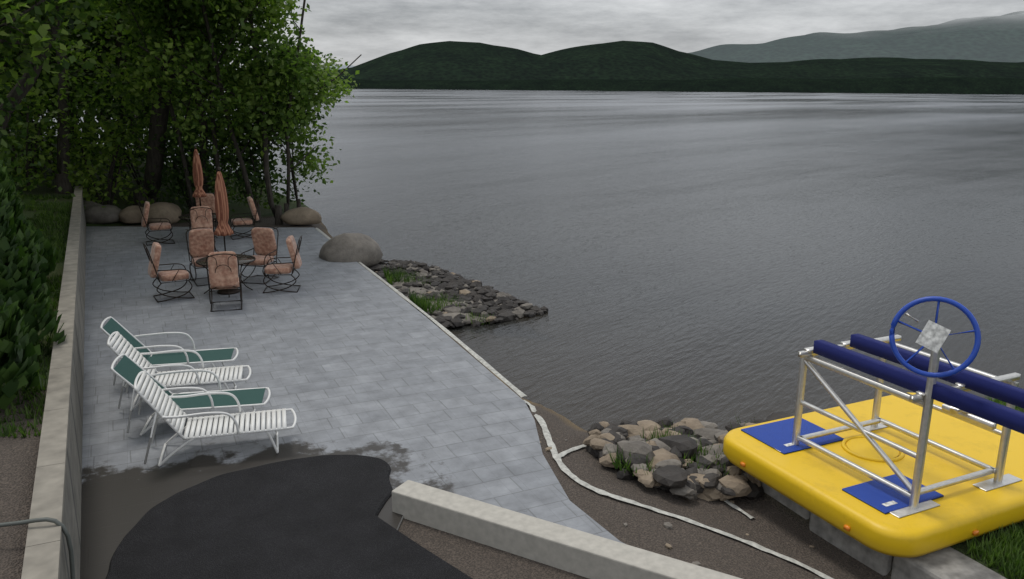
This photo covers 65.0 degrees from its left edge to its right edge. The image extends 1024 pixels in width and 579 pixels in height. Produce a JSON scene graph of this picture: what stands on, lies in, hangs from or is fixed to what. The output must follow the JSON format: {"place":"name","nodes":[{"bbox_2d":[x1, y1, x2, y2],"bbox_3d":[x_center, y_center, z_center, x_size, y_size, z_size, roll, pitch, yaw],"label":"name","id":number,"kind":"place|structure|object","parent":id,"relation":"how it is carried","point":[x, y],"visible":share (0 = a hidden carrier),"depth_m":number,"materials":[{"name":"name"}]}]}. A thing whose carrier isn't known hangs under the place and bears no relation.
{"place":"outdoors","nodes":[
{"label":"outdoors","id":0,"kind":"place"},
{"bbox_2d":[0,193,72,437],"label":"grass","id":1,"kind":"structure","parent":0,"point":[53,238],"depth_m":12.01,"materials":[{"name":"green plant"}]},
{"bbox_2d":[106,455,471,578],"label":"asphalt","id":2,"kind":"structure","parent":0,"point":[315,517],"depth_m":7.00,"materials":[{"name":"black asphalt"}]},
{"bbox_2d":[321,65,353,68],"bbox_3d":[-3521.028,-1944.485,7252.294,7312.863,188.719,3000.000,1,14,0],"label":"faint hill","id":3,"kind":"structure","parent":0,"point":[344,66],"depth_m":6750.24,"materials":[{"name":"grey"}]},
{"bbox_2d":[80,226,624,578],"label":"patio","id":4,"kind":"structure","parent":0,"point":[347,358],"depth_m":10.32,"materials":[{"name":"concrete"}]},
{"bbox_2d":[138,201,174,245],"bbox_3d":[-8.734,-1.647,19.734,0.735,1.030,0.564,-6,16,-25],"label":"chair","id":5,"kind":"object","parent":4,"relation":"on","point":[165,226],"visible":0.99,"depth_m":19.57,"materials":[{"name":"fabric"}]},
{"bbox_2d":[143,242,194,301],"bbox_3d":[-6.261,-0.351,14.660,0.735,1.030,0.564,-8,16,-30],"label":"chair","id":6,"kind":"object","parent":4,"relation":"on","point":[172,275],"visible":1,"depth_m":14.50,"materials":[{"name":"beige fabric"}]},
{"bbox_2d":[100,316,238,387],"bbox_3d":[-4.485,0.768,10.641,1.619,0.852,0.603,-3,14,-13],"label":"lounge","id":7,"kind":"object","parent":4,"relation":"on","point":[211,356],"visible":0.78,"depth_m":10.63,"materials":[{"name":"green paint"}]},
{"bbox_2d":[107,331,250,409],"bbox_3d":[-4.058,0.934,9.923,1.580,0.885,0.603,-3,15,-15],"label":"lounge","id":8,"kind":"object","parent":4,"relation":"on","point":[166,382],"visible":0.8,"depth_m":9.88,"materials":[{"name":"white paint"}]},
{"bbox_2d":[111,353,270,435],"bbox_3d":[-3.629,1.143,9.212,1.637,0.834,0.603,-2,14,-11],"label":"lounge","id":9,"kind":"object","parent":4,"relation":"on","point":[127,369],"visible":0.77,"depth_m":9.20,"materials":[{"name":"white paint"}]},
{"bbox_2d":[178,146,217,241],"bbox_3d":[-7.750,-2.372,19.932,1.068,2.358,1.068,-3,15,-15],"label":"closed patio umbrella","id":10,"kind":"object","parent":4,"relation":"on","point":[199,192],"visible":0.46,"depth_m":19.78,"materials":[{"name":"orange fabric"}]},
{"bbox_2d":[186,227,218,285],"bbox_3d":[-6.087,-0.667,15.921,0.564,1.030,0.735,-8,16,-31],"label":"chair","id":11,"kind":"object","parent":4,"relation":"on","point":[201,243],"visible":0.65,"depth_m":15.97,"materials":[{"name":"beige fabric"}]},
{"bbox_2d":[189,206,215,248],"bbox_3d":[-7.405,-1.498,19.184,0.564,1.030,0.735,-6,15,-23],"label":"chair","id":12,"kind":"object","parent":4,"relation":"on","point":[200,216],"visible":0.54,"depth_m":18.88,"materials":[{"name":"orange fabric"}]},
{"bbox_2d":[195,193,217,226],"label":"chair","id":13,"kind":"object","parent":4,"relation":"on","point":[209,200],"visible":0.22,"depth_m":21.18,"materials":[{"name":"fabric"}]},
{"bbox_2d":[134,371,296,466],"bbox_3d":[-3.103,1.283,8.537,1.560,0.901,0.603,-4,15,-16],"label":"lounge","id":14,"kind":"object","parent":4,"relation":"on","point":[157,399],"visible":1,"depth_m":8.47,"materials":[{"name":"white paint"}]},
{"bbox_2d":[206,251,242,311],"bbox_3d":[-5.033,-0.194,14.075,0.564,1.030,0.735,-4,15,-17],"label":"chair","id":15,"kind":"object","parent":4,"relation":"on","point":[223,268],"visible":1,"depth_m":13.78,"materials":[{"name":"beige fabric"}]},
{"bbox_2d":[196,167,255,296],"bbox_3d":[-5.353,-1.092,14.921,1.068,2.358,1.068,7,15,24],"label":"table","id":16,"kind":"object","parent":4,"relation":"on","point":[223,229],"visible":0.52,"depth_m":14.80,"materials":[{"name":"orange fabric"}]},
{"bbox_2d":[230,196,258,239],"bbox_3d":[-6.852,-1.850,20.604,0.735,1.030,0.564,-6,15,-24],"label":"chair","id":17,"kind":"object","parent":4,"relation":"on","point":[239,221],"visible":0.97,"depth_m":20.45,"materials":[{"name":"fabric"}]},
{"bbox_2d":[240,226,279,283],"bbox_3d":[-5.051,-0.702,16.096,0.564,1.030,0.735,3,14,10],"label":"chair","id":18,"kind":"object","parent":4,"relation":"on","point":[265,248],"visible":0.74,"depth_m":16.16,"materials":[{"name":"fabric"}]},
{"bbox_2d":[262,235,301,292],"bbox_3d":[-4.366,-0.498,15.309,0.735,1.030,0.564,-1,14,-8],"label":"chair","id":19,"kind":"object","parent":4,"relation":"on","point":[284,268],"visible":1,"depth_m":15.14,"materials":[{"name":"beige fabric"}]},
{"bbox_2d":[0,135,1023,578],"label":"terrain","id":20,"kind":"structure","parent":0,"point":[572,401],"depth_m":8.00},
{"bbox_2d":[0,289,42,409],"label":"shrub","id":21,"kind":"object","parent":20,"relation":"on","point":[18,369],"visible":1,"depth_m":7.38,"materials":[{"name":"green plant"}]},
{"bbox_2d":[0,98,43,230],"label":"shrub","id":22,"kind":"object","parent":20,"relation":"on","point":[3,155],"visible":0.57,"depth_m":15.20,"materials":[{"name":"green plant"}]},
{"bbox_2d":[0,164,52,303],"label":"shrub","id":23,"kind":"object","parent":20,"relation":"on","point":[23,232],"visible":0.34,"depth_m":10.28,"materials":[{"name":"green plant"}]},
{"bbox_2d":[0,160,58,275],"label":"shrub","id":24,"kind":"object","parent":20,"relation":"on","point":[48,253],"visible":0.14,"depth_m":12.04,"materials":[{"name":"green plant"}]},
{"bbox_2d":[0,187,66,350],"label":"shrub","id":25,"kind":"object","parent":20,"relation":"on","point":[15,278],"visible":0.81,"depth_m":8.72,"materials":[{"name":"green plant"}]},
{"bbox_2d":[0,65,75,219],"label":"shrub","id":26,"kind":"object","parent":20,"relation":"on","point":[5,133],"visible":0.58,"depth_m":17.40,"materials":[{"name":"green plant"}]},
{"bbox_2d":[0,57,84,197],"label":"shrub","id":27,"kind":"object","parent":20,"relation":"on","point":[32,128],"visible":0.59,"depth_m":21.55,"materials":[{"name":"green plant"}]},
{"bbox_2d":[1,13,100,129],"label":"tree","id":28,"kind":"object","parent":20,"relation":"on","point":[45,19],"visible":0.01,"depth_m":29.17,"materials":[{"name":"green plant"}]},
{"bbox_2d":[21,186,85,578],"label":"retaining wall","id":29,"kind":"structure","parent":20,"relation":"on","point":[57,490],"depth_m":6.95,"materials":[{"name":"grey concrete"}]},
{"bbox_2d":[0,517,74,578],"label":"hoses","id":30,"kind":"object","parent":29,"relation":"on","point":[64,531],"visible":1,"depth_m":5.23,"materials":[{"name":"grey rubber"}]},
{"bbox_2d":[0,0,122,117],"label":"tree","id":31,"kind":"object","parent":20,"relation":"on","point":[36,39],"visible":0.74,"depth_m":15.37,"materials":[{"name":"green plant"}]},
{"bbox_2d":[0,0,125,96],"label":"tree","id":32,"kind":"object","parent":20,"relation":"on","point":[24,55],"visible":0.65,"depth_m":15.82,"materials":[{"name":"green plant"}]},
{"bbox_2d":[4,27,137,182],"bbox_3d":[-13.977,-5.337,24.187,4.724,5.092,4.692,-6,16,-25],"label":"shrub","id":33,"kind":"object","parent":20,"relation":"on","point":[53,153],"visible":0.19,"depth_m":24.16,"materials":[{"name":"green plant"}]},
{"bbox_2d":[0,0,193,173],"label":"tree","id":34,"kind":"object","parent":20,"relation":"on","point":[94,46],"visible":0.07,"depth_m":26.07,"materials":[{"name":"green plant"}]},
{"bbox_2d":[23,99,177,208],"bbox_3d":[-12.070,-3.798,23.324,4.312,3.806,3.908,5,15,19],"label":"shrub","id":35,"kind":"object","parent":20,"relation":"on","point":[105,138],"visible":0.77,"depth_m":23.02,"materials":[{"name":"green plant"}]},
{"bbox_2d":[11,7,200,163],"bbox_3d":[-16.408,-12.108,30.290,12.521,16.686,12.189,-6,16,-25],"label":"tree","id":36,"kind":"object","parent":20,"relation":"on","point":[137,151],"visible":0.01,"depth_m":30.23,"materials":[{"name":"green plant"}]},
{"bbox_2d":[46,74,194,195],"bbox_3d":[-12.427,-4.886,25.125,5.458,4.299,4.147,-6,16,-25],"label":"shrub","id":37,"kind":"object","parent":20,"relation":"on","point":[142,169],"visible":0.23,"depth_m":25.37,"materials":[{"name":"green plant"}]},
{"bbox_2d":[0,7,243,171],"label":"tree","id":38,"kind":"object","parent":20,"relation":"on","point":[55,90],"visible":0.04,"depth_m":26.56,"materials":[{"name":"green plant"}]},
{"bbox_2d":[54,0,197,193],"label":"tree","id":39,"kind":"object","parent":20,"relation":"on","point":[62,180],"visible":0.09,"depth_m":22.14,"materials":[{"name":"brown plant"}]},
{"bbox_2d":[0,0,260,129],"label":"leaning tree","id":40,"kind":"object","parent":20,"relation":"on","point":[23,88],"visible":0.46,"depth_m":18.82,"materials":[{"name":"green plant"}]},
{"bbox_2d":[39,36,222,157],"bbox_3d":[-16.430,-11.738,31.596,12.355,14.680,13.268,14,19,43],"label":"tree","id":41,"kind":"object","parent":20,"relation":"on","point":[133,133],"depth_m":33.43,"materials":[{"name":"green plant"}]},
{"bbox_2d":[28,0,251,206],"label":"tree","id":42,"kind":"object","parent":20,"relation":"on","point":[104,82],"visible":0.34,"depth_m":22.08,"materials":[{"name":"green plant"}]},
{"bbox_2d":[0,0,300,183],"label":"tree","id":43,"kind":"object","parent":20,"relation":"on","point":[120,44],"visible":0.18,"depth_m":23.47,"materials":[{"name":"green plant"}]},
{"bbox_2d":[138,0,207,192],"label":"tree trunk","id":44,"kind":"object","parent":20,"relation":"on","point":[205,187],"visible":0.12,"depth_m":23.23,"materials":[{"name":"brown plant"}]},
{"bbox_2d":[63,0,299,222],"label":"tree","id":45,"kind":"object","parent":20,"relation":"on","point":[167,48],"visible":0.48,"depth_m":20.85,"materials":[{"name":"green plant"}]},
{"bbox_2d":[71,0,297,220],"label":"tree","id":46,"kind":"object","parent":20,"relation":"on","point":[156,95],"visible":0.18,"depth_m":21.80,"materials":[{"name":"green plant"}]},
{"bbox_2d":[80,0,292,206],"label":"tree","id":47,"kind":"object","parent":20,"relation":"on","point":[155,156],"visible":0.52,"depth_m":23.26,"materials":[{"name":"brown plant"}]},
{"bbox_2d":[134,113,274,211],"bbox_3d":[-9.225,-3.700,24.286,4.222,3.238,3.174,-6,16,-25],"label":"shrub","id":48,"kind":"object","parent":20,"relation":"on","point":[175,159],"visible":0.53,"depth_m":23.68,"materials":[{"name":"green plant"}]},
{"bbox_2d":[92,0,350,224],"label":"tree","id":49,"kind":"object","parent":20,"relation":"on","point":[277,211],"visible":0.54,"depth_m":21.39,"materials":[{"name":"green plant"}]},
{"bbox_2d":[163,93,284,203],"bbox_3d":[-9.461,-4.567,25.809,3.823,4.073,4.260,12,18,37],"label":"shrub","id":50,"kind":"object","parent":20,"relation":"on","point":[223,165],"visible":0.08,"depth_m":25.63,"materials":[{"name":"green plant"}]},
{"bbox_2d":[182,114,315,217],"bbox_3d":[-7.616,-3.734,24.157,2.924,3.392,3.666,8,16,28],"label":"shrub","id":51,"kind":"object","parent":20,"relation":"on","point":[256,179],"visible":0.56,"depth_m":23.73,"materials":[{"name":"green plant"}]},
{"bbox_2d":[163,0,347,207],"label":"tree","id":52,"kind":"object","parent":20,"relation":"on","point":[260,78],"visible":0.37,"depth_m":22.29,"materials":[{"name":"green plant"}]},
{"bbox_2d":[83,200,485,323],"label":"shore rocks","id":53,"kind":"object","parent":20,"relation":"on","point":[365,250],"visible":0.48,"depth_m":22.25,"materials":[{"name":"grey stone"}]},
{"bbox_2d":[211,0,359,212],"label":"tree","id":54,"kind":"object","parent":20,"relation":"on","point":[285,115],"visible":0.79,"depth_m":22.15,"materials":[{"name":"green plant"}]},
{"bbox_2d":[286,55,360,108],"bbox_3d":[-5.436,-5.912,22.974,2.287,1.632,2.666,-2,14,-9],"label":"tree branch","id":55,"kind":"object","parent":54,"relation":"attached to","point":[334,91],"visible":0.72,"depth_m":22.93,"materials":[{"name":"green plant"}]},
{"bbox_2d":[368,259,547,327],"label":"jetty rocks","id":56,"kind":"object","parent":20,"relation":"on","point":[490,301],"visible":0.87,"depth_m":15.77,"materials":[{"name":"grey stone"}]},
{"bbox_2d":[382,267,493,324],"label":"jetty weeds","id":57,"kind":"object","parent":56,"relation":"on","point":[423,304],"visible":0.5,"depth_m":15.19,"materials":[{"name":"green plant"}]},
{"bbox_2d":[392,480,741,578],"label":"kerb beam","id":58,"kind":"structure","parent":20,"relation":"on","point":[575,551],"depth_m":6.72,"materials":[{"name":"concrete"}]},
{"bbox_2d":[315,228,832,578],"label":"patio edging","id":59,"kind":"object","parent":20,"relation":"on","point":[553,450],"visible":0.72,"depth_m":8.38,"materials":[{"name":"white fabric"}]},
{"bbox_2d":[540,412,817,578],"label":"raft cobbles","id":60,"kind":"object","parent":20,"relation":"on","point":[672,474],"visible":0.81,"depth_m":8.46,"materials":[{"name":"grey stone"}]},
{"bbox_2d":[605,412,754,475],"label":"cobble weeds","id":61,"kind":"object","parent":60,"relation":"on","point":[616,465],"visible":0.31,"depth_m":8.45,"materials":[{"name":"green plant"}]},
{"bbox_2d":[760,481,1006,578],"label":"concrete slab","id":62,"kind":"structure","parent":20,"relation":"on","point":[949,562],"depth_m":6.73,"materials":[{"name":"concrete"}]},
{"bbox_2d":[723,296,1023,557],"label":"raft with lift","id":63,"kind":"object","parent":62,"relation":"on","point":[931,464],"visible":1,"depth_m":7.23,"materials":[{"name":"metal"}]},
{"bbox_2d":[33,89,1023,399],"bbox_3d":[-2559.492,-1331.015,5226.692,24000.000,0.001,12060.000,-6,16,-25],"label":"water","id":64,"kind":"structure","parent":0,"point":[765,233],"depth_m":27.57,"materials":[{"name":"grey liquid"}]},
{"bbox_2d":[200,41,1023,80],"bbox_3d":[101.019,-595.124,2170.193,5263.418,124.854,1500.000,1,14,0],"label":"hill","id":65,"kind":"structure","parent":0,"point":[479,61],"depth_m":1614.58,"materials":[{"name":"green plant"}]},
{"bbox_2d":[318,77,1023,94],"bbox_3d":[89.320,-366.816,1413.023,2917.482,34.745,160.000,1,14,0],"label":"shore woods","id":66,"kind":"object","parent":65,"relation":"on","point":[946,85],"visible":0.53,"depth_m":1364.11,"materials":[{"name":"green plant"}]},
{"bbox_2d":[228,0,1023,69],"label":"sky","id":67,"kind":"structure","parent":0,"point":[348,30],"materials":[{"name":"grey"}]},
{"bbox_2d":[689,16,1023,62],"bbox_3d":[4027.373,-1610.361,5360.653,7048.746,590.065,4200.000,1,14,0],"label":"hill","id":68,"kind":"structure","parent":0,"point":[995,39],"depth_m":3942.84,"materials":[{"name":"green plant"}]},
{"bbox_2d":[966,522,1023,578],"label":"lawn","id":69,"kind":"structure","parent":0,"point":[1010,545],"depth_m":6.65,"materials":[{"name":"green plant"}]},
{"bbox_2d":[985,396,1023,412],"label":"lawn","id":70,"kind":"structure","parent":0,"point":[998,401],"depth_m":9.92,"materials":[{"name":"green plant"}]}
]}

